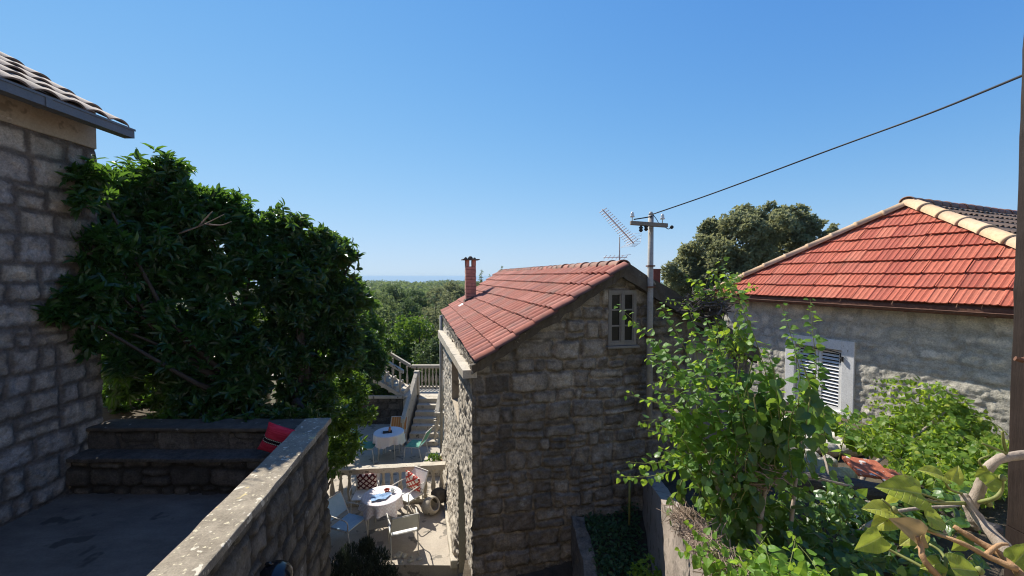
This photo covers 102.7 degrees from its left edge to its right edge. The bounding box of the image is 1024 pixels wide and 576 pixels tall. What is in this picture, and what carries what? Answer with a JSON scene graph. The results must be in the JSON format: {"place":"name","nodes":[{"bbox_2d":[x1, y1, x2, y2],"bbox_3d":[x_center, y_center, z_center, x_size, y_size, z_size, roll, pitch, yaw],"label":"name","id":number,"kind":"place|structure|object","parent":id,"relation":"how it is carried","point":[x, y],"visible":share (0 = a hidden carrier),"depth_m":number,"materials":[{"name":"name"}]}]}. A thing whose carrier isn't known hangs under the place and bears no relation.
{"place":"outdoors","nodes":[
{"label":"outdoors","id":0,"kind":"place"},
{"bbox_2d":[0,493,228,575],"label":"terrace floor","id":1,"kind":"structure","parent":0,"point":[96,534],"depth_m":4.46,"materials":[{"name":"grey concrete"}]},
{"bbox_2d":[0,51,135,526],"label":"stone house","id":2,"kind":"structure","parent":1,"relation":"on","point":[51,404],"depth_m":4.92,"materials":[{"name":"stone"}]},
{"bbox_2d":[66,448,270,494],"bbox_3d":[-4.128,2.415,5.381,3.156,0.508,0.337,0,2,0],"label":"stone bench","id":3,"kind":"object","parent":1,"relation":"on","point":[166,471],"visible":0.69,"depth_m":5.26,"materials":[{"name":"grey stone"}]},
{"bbox_2d":[257,422,294,452],"bbox_3d":[-3.010,1.974,5.308,0.420,0.420,0.130,25,7,-15],"label":"cushion","id":4,"kind":"object","parent":3,"relation":"on","point":[275,436],"visible":0.59,"depth_m":5.23,"materials":[{"name":"red fabric"}]},
{"bbox_2d":[86,418,303,449],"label":"planter wall","id":5,"kind":"structure","parent":1,"relation":"on","point":[229,433],"depth_m":5.51,"materials":[{"name":"stone"}]},
{"bbox_2d":[102,402,272,421],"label":"planter soil","id":6,"kind":"structure","parent":0,"point":[135,413],"depth_m":6.83,"materials":[{"name":"brown soil"}]},
{"bbox_2d":[30,143,302,422],"bbox_3d":[-5.398,0.115,6.815,3.077,4.740,4.180,-1,2,-40],"label":"evergreen tree","id":7,"kind":"object","parent":6,"relation":"on","point":[146,267],"visible":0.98,"depth_m":6.06,"materials":[{"name":"green plant"}]},
{"bbox_2d":[178,211,231,233],"bbox_3d":[-4.513,-0.960,6.024,0.782,0.343,0.025,0,2,0],"label":"bare branch","id":8,"kind":"object","parent":7,"relation":"attached to","point":[201,224],"visible":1,"depth_m":6.02,"materials":[{"name":"wood"}]},
{"bbox_2d":[225,197,380,429],"bbox_3d":[-3.733,0.452,6.996,2.440,4.104,2.546,0,2,0],"label":"evergreen tree","id":9,"kind":"object","parent":6,"relation":"on","point":[312,303],"visible":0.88,"depth_m":6.98,"materials":[{"name":"green plant"}]},
{"bbox_2d":[101,289,404,402],"bbox_3d":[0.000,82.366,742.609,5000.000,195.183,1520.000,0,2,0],"label":"ground","id":10,"kind":"structure","parent":0,"point":[274,382],"depth_m":20.56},
{"bbox_2d":[147,418,330,575],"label":"parapet wall","id":11,"kind":"structure","parent":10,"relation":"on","point":[273,506],"depth_m":4.09,"materials":[{"name":"stone"}]},
{"bbox_2d":[260,560,293,575],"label":"wall lamp","id":12,"kind":"object","parent":11,"relation":"attached to","point":[279,568],"visible":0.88,"depth_m":3.80,"materials":[{"name":"black metal"}]},
{"bbox_2d":[334,355,392,394],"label":"broadleaf tree","id":13,"kind":"object","parent":10,"relation":"on","point":[377,387],"visible":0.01,"depth_m":18.70,"materials":[{"name":"green plant"}]},
{"bbox_2d":[344,282,404,353],"bbox_3d":[-5.618,2.378,15.137,3.098,5.616,1.990,0,2,0],"label":"laurel tree","id":14,"kind":"object","parent":10,"relation":"on","point":[376,323],"visible":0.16,"depth_m":15.05,"materials":[{"name":"green plant"}]},
{"bbox_2d":[366,301,395,327],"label":"broadleaf tree","id":15,"kind":"object","parent":10,"relation":"on","point":[382,313],"visible":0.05,"depth_m":24.51,"materials":[{"name":"green plant"}]},
{"bbox_2d":[373,291,403,324],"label":"broadleaf tree","id":16,"kind":"object","parent":10,"relation":"on","point":[391,302],"visible":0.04,"depth_m":33.10,"materials":[{"name":"green plant"}]},
{"bbox_2d":[379,284,413,311],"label":"broadleaf tree","id":17,"kind":"object","parent":10,"relation":"on","point":[396,295],"visible":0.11,"depth_m":47.65,"materials":[{"name":"green plant"}]},
{"bbox_2d":[384,321,418,377],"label":"broadleaf tree","id":18,"kind":"object","parent":10,"relation":"on","point":[388,330],"visible":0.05,"depth_m":20.82,"materials":[{"name":"green plant"}]},
{"bbox_2d":[374,311,439,394],"bbox_3d":[-4.505,3.432,20.109,4.044,4.555,4.421,0,2,0],"label":"broadleaf tree","id":19,"kind":"object","parent":10,"relation":"on","point":[413,325],"visible":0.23,"depth_m":19.79,"materials":[{"name":"green plant"}]},
{"bbox_2d":[387,297,439,342],"bbox_3d":[-6.956,3.315,26.913,6.269,5.450,4.903,0,2,0],"label":"broadleaf tree","id":20,"kind":"object","parent":10,"relation":"on","point":[415,309],"visible":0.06,"depth_m":26.69,"materials":[{"name":"green plant"}]},
{"bbox_2d":[398,289,434,314],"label":"broadleaf tree","id":21,"kind":"object","parent":10,"relation":"on","point":[419,299],"visible":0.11,"depth_m":37.49,"materials":[{"name":"green plant"}]},
{"bbox_2d":[410,336,439,385],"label":"broadleaf tree","id":22,"kind":"object","parent":10,"relation":"on","point":[433,355],"visible":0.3,"depth_m":17.37,"materials":[{"name":"green plant"}]},
{"bbox_2d":[421,284,450,318],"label":"broadleaf tree","id":23,"kind":"object","parent":10,"relation":"on","point":[437,293],"visible":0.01,"depth_m":29.74,"materials":[{"name":"green plant"}]},
{"bbox_2d":[413,289,460,344],"bbox_3d":[-3.167,2.870,22.702,4.927,5.617,5.287,-2,2,-44],"label":"broadleaf tree","id":24,"kind":"object","parent":10,"relation":"on","point":[436,316],"visible":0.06,"depth_m":22.37,"materials":[{"name":"green plant"}]},
{"bbox_2d":[433,280,464,312],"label":"broadleaf tree","id":25,"kind":"object","parent":10,"relation":"on","point":[455,287],"visible":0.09,"depth_m":37.72,"materials":[{"name":"green plant"}]},
{"bbox_2d":[363,279,665,304],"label":"wood","id":26,"kind":"object","parent":10,"relation":"on","point":[424,287],"visible":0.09,"depth_m":194.42,"materials":[{"name":"green plant"}]},
{"bbox_2d":[438,256,759,575],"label":"stone cottage","id":27,"kind":"structure","parent":10,"relation":"on","point":[544,437],"depth_m":5.84,"materials":[{"name":"stone"}]},
{"bbox_2d":[452,338,458,421],"bbox_3d":[-0.905,1.726,8.008,0.420,1.300,1.450,0,2,-13],"label":"window","id":28,"kind":"structure","parent":27,"relation":"in","point":[455,382],"depth_m":8.68,"materials":[{"name":"paint"}]},
{"bbox_2d":[599,208,641,259],"bbox_3d":[2.238,-0.807,8.437,0.983,1.613,0.589,-1,2,-28],"label":"television aerial","id":29,"kind":"object","parent":27,"relation":"attached to","point":[632,245],"visible":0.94,"depth_m":8.46,"materials":[{"name":"metal"}]},
{"bbox_2d":[606,290,639,348],"bbox_3d":[1.575,0.447,5.988,0.500,0.830,0.270,0,2,-13],"label":"window","id":30,"kind":"structure","parent":27,"relation":"in","point":[620,335],"depth_m":5.90,"materials":[{"name":"wood"}]},
{"bbox_2d":[630,211,673,428],"bbox_3d":[1.980,0.473,5.890,0.592,3.123,0.237,0,2,10],"label":"utility pole","id":31,"kind":"object","parent":27,"relation":"attached to","point":[650,225],"visible":0.99,"depth_m":5.85,"materials":[{"name":"grey metal"}]},
{"bbox_2d":[653,75,1021,214],"bbox_3d":[3.317,-1.603,2.156,1.294,1.331,7.688,0,2,-10],"label":"overhead cable","id":32,"kind":"object","parent":31,"relation":"attached to","point":[991,88],"visible":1,"depth_m":4.06,"materials":[{"name":"black rubber"}]},
{"bbox_2d":[653,269,660,282],"bbox_3d":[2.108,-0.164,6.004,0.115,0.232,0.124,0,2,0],"label":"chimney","id":33,"kind":"object","parent":27,"relation":"attached to","point":[656,274],"visible":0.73,"depth_m":5.95,"materials":[{"name":"red brick"}]},
{"bbox_2d":[692,351,717,466],"bbox_3d":[2.942,2.178,6.340,0.520,2.490,0.055,0,2,-13],"label":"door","id":34,"kind":"structure","parent":27,"relation":"in","point":[701,356],"depth_m":6.30,"materials":[{"name":"brown wood"}]},
{"bbox_2d":[666,268,757,391],"bbox_3d":[2.678,0.505,5.191,1.080,1.541,1.121,-1,2,-18],"label":"eave vine","id":35,"kind":"object","parent":27,"relation":"attached to","point":[741,344],"visible":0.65,"depth_m":5.05,"materials":[{"name":"green plant"}]},
{"bbox_2d":[675,286,738,326],"bbox_3d":[2.550,0.236,5.356,0.830,0.546,0.885,0,2,0],"label":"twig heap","id":36,"kind":"object","parent":35,"relation":"on","point":[718,308],"visible":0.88,"depth_m":5.21,"materials":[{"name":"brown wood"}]},
{"bbox_2d":[660,200,839,323],"bbox_3d":[13.852,1.146,23.886,10.549,12.409,5.760,0,2,0],"label":"oak tree","id":37,"kind":"object","parent":10,"relation":"on","point":[774,233],"visible":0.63,"depth_m":22.93,"materials":[{"name":"green plant"}]},
{"bbox_2d":[265,374,280,402],"bbox_3d":[-5.750,2.144,8.164,3.307,0.855,0.210,0,2,0],"label":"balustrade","id":38,"kind":"object","parent":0,"point":[268,395],"depth_m":8.13,"materials":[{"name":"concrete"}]},
{"bbox_2d":[330,534,399,575],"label":"rosemary bush","id":39,"kind":"object","parent":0,"point":[349,562],"visible":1,"depth_m":7.14,"materials":[{"name":"green plant"}]},
{"bbox_2d":[327,424,457,575],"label":"patio floor","id":40,"kind":"structure","parent":0,"point":[434,554],"depth_m":8.58,"materials":[{"name":"beige stone"}]},
{"bbox_2d":[327,491,367,543],"bbox_3d":[-3.318,4.637,8.143,0.694,0.878,0.587,1,2,20],"label":"garden chair","id":41,"kind":"object","parent":40,"relation":"on","point":[348,522],"visible":0.73,"depth_m":8.19,"materials":[{"name":"blue fabric"}]},
{"bbox_2d":[318,349,378,484],"bbox_3d":[-4.490,3.175,9.710,2.061,3.749,4.324,-1,2,-26],"label":"laurel bush","id":42,"kind":"object","parent":40,"relation":"on","point":[344,446],"visible":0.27,"depth_m":8.50,"materials":[{"name":"green plant"}]},
{"bbox_2d":[349,466,379,519],"bbox_3d":[-3.281,4.606,9.218,0.587,0.878,0.694,0,2,-7],"label":"garden chair","id":43,"kind":"object","parent":40,"relation":"on","point":[358,494],"visible":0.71,"depth_m":9.18,"materials":[{"name":"white fabric"}]},
{"bbox_2d":[356,473,376,489],"bbox_3d":[-3.293,4.395,9.311,0.460,0.420,0.130,0,17,-7],"label":"cushion","id":44,"kind":"object","parent":43,"relation":"on","point":[366,481],"visible":0.94,"depth_m":9.25,"materials":[{"name":"fabric"}]},
{"bbox_2d":[351,429,379,463],"bbox_3d":[-4.246,4.533,11.832,0.694,0.878,0.525,0,2,0],"label":"garden chair","id":45,"kind":"object","parent":40,"relation":"on","point":[370,445],"visible":0.33,"depth_m":11.78,"materials":[{"name":"green fabric"}]},
{"bbox_2d":[350,310,390,428],"bbox_3d":[-4.985,2.765,12.976,2.211,4.366,1.816,0,2,-16],"label":"bay tree","id":46,"kind":"object","parent":40,"relation":"on","point":[377,356],"visible":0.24,"depth_m":12.97,"materials":[{"name":"green plant"}]},
{"bbox_2d":[357,395,402,423],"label":"retaining wall","id":47,"kind":"structure","parent":40,"relation":"on","point":[389,406],"depth_m":14.69,"materials":[{"name":"stone"}]},
{"bbox_2d":[367,516,396,535],"bbox_3d":[-2.721,4.701,8.586,0.800,0.720,0.800,0,2,0],"label":"round table","id":48,"kind":"object","parent":40,"relation":"on","point":[375,522],"visible":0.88,"depth_m":8.36,"materials":[{"name":"white metal"}]},
{"bbox_2d":[358,485,403,520],"bbox_3d":[-2.716,4.492,8.563,0.913,0.310,0.902,0,2,0],"label":"tablecloth","id":49,"kind":"object","parent":48,"relation":"on","point":[391,504],"visible":0.87,"depth_m":8.33,"materials":[{"name":"white fabric"}]},
{"bbox_2d":[371,492,391,500],"bbox_3d":[-2.691,4.306,8.453,0.420,0.041,0.249,0,2,-14],"label":"folded cloth","id":50,"kind":"object","parent":49,"relation":"on","point":[380,496],"visible":1,"depth_m":8.48,"materials":[{"name":"blue fabric"}]},
{"bbox_2d":[328,461,445,506],"bbox_3d":[-2.912,4.595,9.594,2.681,0.875,0.208,0,2,-7],"label":"balustrade","id":51,"kind":"object","parent":40,"relation":"on","point":[382,469],"visible":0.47,"depth_m":9.55,"materials":[{"name":"stone"}]},
{"bbox_2d":[378,444,399,460],"bbox_3d":[-3.613,4.594,12.034,0.840,0.740,0.840,0,2,0],"label":"round table","id":52,"kind":"object","parent":40,"relation":"on","point":[394,452],"visible":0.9,"depth_m":11.79,"materials":[{"name":"grey metal"}]},
{"bbox_2d":[373,426,405,448],"bbox_3d":[-3.605,4.389,12.043,0.959,0.340,0.952,0,2,0],"label":"tablecloth","id":53,"kind":"object","parent":52,"relation":"on","point":[396,436],"visible":0.98,"depth_m":11.74,"materials":[{"name":"white fabric"}]},
{"bbox_2d":[385,416,406,452],"bbox_3d":[-3.569,4.509,12.667,0.525,0.878,0.694,0,2,0],"label":"garden chair","id":54,"kind":"object","parent":40,"relation":"on","point":[395,421],"visible":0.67,"depth_m":12.90,"materials":[{"name":"brown wood"}]},
{"bbox_2d":[386,507,418,561],"bbox_3d":[-2.096,4.643,7.905,0.587,0.878,0.694,-1,2,-22],"label":"garden chair","id":55,"kind":"object","parent":40,"relation":"on","point":[403,525],"visible":1,"depth_m":7.69,"materials":[{"name":"white fabric"}]},
{"bbox_2d":[391,466,428,514],"bbox_3d":[-2.296,4.607,9.206,0.587,0.878,0.694,1,2,31],"label":"garden chair","id":56,"kind":"object","parent":40,"relation":"on","point":[410,495],"visible":0.67,"depth_m":9.26,"materials":[{"name":"white fabric"}]},
{"bbox_2d":[406,470,419,492],"bbox_3d":[-2.244,4.391,9.285,0.450,0.430,0.140,18,26,30],"label":"cushion","id":57,"kind":"object","parent":56,"relation":"on","point":[412,481],"visible":0.94,"depth_m":9.20,"materials":[{"name":"fabric"}]},
{"bbox_2d":[403,427,432,461],"bbox_3d":[-2.726,4.531,11.915,0.694,0.878,0.525,0,2,11],"label":"garden chair","id":58,"kind":"object","parent":40,"relation":"on","point":[417,444],"visible":0.99,"depth_m":11.85,"materials":[{"name":"green fabric"}]},
{"bbox_2d":[421,495,439,514],"bbox_3d":[-1.820,4.870,9.175,0.415,0.415,0.402,0,2,0],"label":"stone mortar","id":59,"kind":"object","parent":40,"relation":"on","point":[429,506],"visible":0.99,"depth_m":9.08,"materials":[{"name":"concrete"}]},
{"bbox_2d":[423,452,440,476],"bbox_3d":[-2.140,4.695,11.214,0.540,0.583,0.845,0,2,0],"label":"planter box","id":60,"kind":"object","parent":40,"relation":"on","point":[433,457],"visible":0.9,"depth_m":10.99,"materials":[{"name":"concrete"}]},
{"bbox_2d":[431,487,446,503],"bbox_3d":[-1.677,4.802,9.441,0.379,0.378,0.377,0,2,0],"label":"round stone","id":61,"kind":"object","parent":40,"relation":"on","point":[439,493],"visible":0.78,"depth_m":9.33,"materials":[{"name":"grey stone"}]},
{"bbox_2d":[401,364,443,445],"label":"staircase","id":62,"kind":"structure","parent":0,"point":[421,407],"depth_m":13.83,"materials":[{"name":"stone"}]},
{"bbox_2d":[370,349,410,398],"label":"staircase","id":63,"kind":"structure","parent":62,"relation":"on","point":[392,383],"depth_m":14.80,"materials":[{"name":"stone"}]},
{"bbox_2d":[250,277,709,284],"bbox_3d":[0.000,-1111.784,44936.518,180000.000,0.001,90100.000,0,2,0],"label":"sea","id":64,"kind":"structure","parent":0,"point":[418,279],"depth_m":20627.04,"materials":[{"name":"blue liquid"}]},
{"bbox_2d":[0,0,1023,276],"label":"sky","id":65,"kind":"structure","parent":0,"point":[430,135],"materials":[{"name":"blue"}]},
{"bbox_2d":[463,560,572,575],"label":"foot bed","id":66,"kind":"object","parent":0,"point":[565,568],"visible":0.2,"depth_m":5.69,"materials":[{"name":"soil"}]},
{"bbox_2d":[571,516,596,575],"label":"garden edging","id":67,"kind":"object","parent":66,"relation":"on","point":[583,560],"visible":0.98,"depth_m":5.32,"materials":[{"name":"stone"}]},
{"bbox_2d":[585,510,651,575],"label":"garden bed","id":68,"kind":"object","parent":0,"point":[643,535],"visible":0.12,"depth_m":5.37,"materials":[{"name":"soil"}]},
{"bbox_2d":[582,502,646,575],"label":"ground cover","id":69,"kind":"object","parent":68,"relation":"on","point":[603,549],"visible":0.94,"depth_m":5.29,"materials":[{"name":"green plant"}]},
{"bbox_2d":[628,473,630,524],"bbox_3d":[1.557,2.801,5.432,0.034,0.689,0.030,0,2,0],"label":"bamboo stake","id":70,"kind":"object","parent":68,"relation":"on","point":[629,497],"visible":1,"depth_m":5.42,"materials":[{"name":"green wood"}]},
{"bbox_2d":[661,394,1007,575],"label":"rubble ground","id":71,"kind":"structure","parent":0,"point":[997,514],"depth_m":4.30,"materials":[{"name":"grey stone"}]},
{"bbox_2d":[627,553,661,575],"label":"shrub","id":72,"kind":"object","parent":71,"relation":"on","point":[636,568],"visible":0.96,"depth_m":4.18,"materials":[{"name":"green plant"}]},
{"bbox_2d":[642,471,711,575],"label":"garden wall","id":73,"kind":"structure","parent":71,"relation":"on","point":[663,542],"depth_m":4.16,"materials":[{"name":"paint"}]},
{"bbox_2d":[656,497,749,575],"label":"dry roots","id":74,"kind":"object","parent":73,"relation":"on","point":[680,515],"visible":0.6,"depth_m":2.92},
{"bbox_2d":[638,361,851,572],"bbox_3d":[1.988,1.423,3.416,1.720,1.674,0.997,0,2,-11],"label":"climbing vine","id":75,"kind":"object","parent":73,"relation":"attached to","point":[773,443],"visible":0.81,"depth_m":3.11,"materials":[{"name":"green plant"}]},
{"bbox_2d":[614,257,859,506],"bbox_3d":[1.915,0.794,3.377,2.192,2.085,0.888,0,2,0],"label":"arching vine","id":76,"kind":"object","parent":75,"relation":"attached to","point":[692,421],"visible":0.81,"depth_m":3.30,"materials":[{"name":"green plant"}]},
{"bbox_2d":[714,447,792,496],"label":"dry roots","id":77,"kind":"object","parent":75,"relation":"on","point":[756,483],"visible":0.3,"depth_m":3.08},
{"bbox_2d":[675,520,879,575],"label":"young vine","id":78,"kind":"object","parent":73,"relation":"on","point":[760,563],"visible":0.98,"depth_m":2.13,"materials":[{"name":"green plant"}]},
{"bbox_2d":[804,449,819,458],"bbox_3d":[4.640,2.626,6.422,0.319,0.199,0.300,1,2,30],"label":"rubble stone","id":79,"kind":"object","parent":71,"relation":"on","point":[817,455],"visible":0.16,"depth_m":6.34,"materials":[{"name":"grey stone"}]},
{"bbox_2d":[804,458,824,471],"bbox_3d":[4.367,2.592,5.916,0.417,0.240,0.324,0,2,0],"label":"rubble stone","id":80,"kind":"object","parent":71,"relation":"on","point":[820,462],"visible":0.15,"depth_m":5.86,"materials":[{"name":"grey stone"}]},
{"bbox_2d":[816,439,838,456],"bbox_3d":[5.117,2.603,6.675,0.352,0.264,0.369,1,2,27],"label":"rubble stone","id":81,"kind":"object","parent":71,"relation":"on","point":[831,446],"visible":0.37,"depth_m":6.53,"materials":[{"name":"grey stone"}]},
{"bbox_2d":[818,454,837,466],"bbox_3d":[4.732,2.612,6.137,0.241,0.190,0.255,1,2,39],"label":"rubble stone","id":82,"kind":"object","parent":71,"relation":"on","point":[835,462],"visible":0.5,"depth_m":6.05,"materials":[{"name":"grey stone"}]},
{"bbox_2d":[816,466,848,476],"bbox_3d":[4.226,2.486,5.404,0.423,0.219,0.338,0,2,0],"label":"rubble stone","id":83,"kind":"object","parent":71,"relation":"on","point":[841,472],"visible":0.22,"depth_m":5.37,"materials":[{"name":"grey stone"}]},
{"bbox_2d":[771,471,900,506],"bbox_3d":[3.090,2.017,4.207,1.650,0.215,0.240,0,2,15],"label":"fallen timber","id":84,"kind":"object","parent":71,"relation":"on","point":[873,493],"visible":0.27,"depth_m":4.08,"materials":[{"name":"wood"}]},
{"bbox_2d":[885,493,1003,535],"bbox_3d":[3.831,2.013,3.717,0.225,0.176,0.806,-1,2,-37],"label":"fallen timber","id":85,"kind":"object","parent":84,"relation":"on","point":[997,527],"visible":0.18,"depth_m":3.51,"materials":[{"name":"brown wood"}]},
{"bbox_2d":[832,432,840,440],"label":"rubble stone","id":86,"kind":"object","parent":71,"relation":"on","point":[836,438],"visible":0.12,"depth_m":7.02,"materials":[{"name":"white stone"}]},
{"bbox_2d":[693,474,990,575],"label":"ground vine","id":87,"kind":"object","parent":71,"relation":"on","point":[841,555],"visible":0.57,"depth_m":3.16,"materials":[{"name":"green plant"}]},
{"bbox_2d":[837,467,857,478],"bbox_3d":[4.464,2.501,5.477,0.247,0.155,0.233,1,2,35],"label":"rubble stone","id":88,"kind":"object","parent":71,"relation":"on","point":[851,473],"visible":0.32,"depth_m":5.42,"materials":[{"name":"grey stone"}]},
{"bbox_2d":[836,439,862,456],"bbox_3d":[5.449,2.603,6.652,0.400,0.258,0.361,1,2,38],"label":"rubble stone","id":89,"kind":"object","parent":71,"relation":"on","point":[848,451],"visible":0.26,"depth_m":6.53,"materials":[{"name":"grey stone"}]},
{"bbox_2d":[706,196,1016,442],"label":"stone house","id":90,"kind":"structure","parent":71,"relation":"on","point":[908,287],"depth_m":7.62,"materials":[{"name":"red tile"}]},
{"bbox_2d":[784,333,855,418],"bbox_3d":[6.419,1.795,8.569,0.210,1.530,1.340,-1,2,-22],"label":"window","id":91,"kind":"structure","parent":90,"relation":"in","point":[838,356],"depth_m":8.35,"materials":[{"name":"white paint"}]},
{"bbox_2d":[841,456,898,481],"bbox_3d":[3.857,1.947,4.362,0.454,0.161,0.333,0,2,7],"label":"broken tile","id":92,"kind":"object","parent":71,"relation":"on","point":[867,468],"visible":0.76,"depth_m":4.36,"materials":[{"name":"orange ceramic"}]},
{"bbox_2d":[781,376,1008,510],"bbox_3d":[5.169,1.869,5.060,3.912,1.154,2.302,0,2,-9],"label":"creeper","id":93,"kind":"object","parent":71,"relation":"on","point":[891,444],"visible":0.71,"depth_m":5.24,"materials":[{"name":"green plant"}]},
{"bbox_2d":[854,424,1023,575],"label":"pergola vine","id":94,"kind":"object","parent":71,"relation":"on","point":[905,488],"visible":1,"depth_m":1.62,"materials":[{"name":"green plant"}]},
{"bbox_2d":[1004,37,1023,575],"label":"wooden post","id":95,"kind":"object","parent":71,"relation":"on","point":[1014,531],"visible":0.98,"depth_m":2.01,"materials":[{"name":"brown wood"}]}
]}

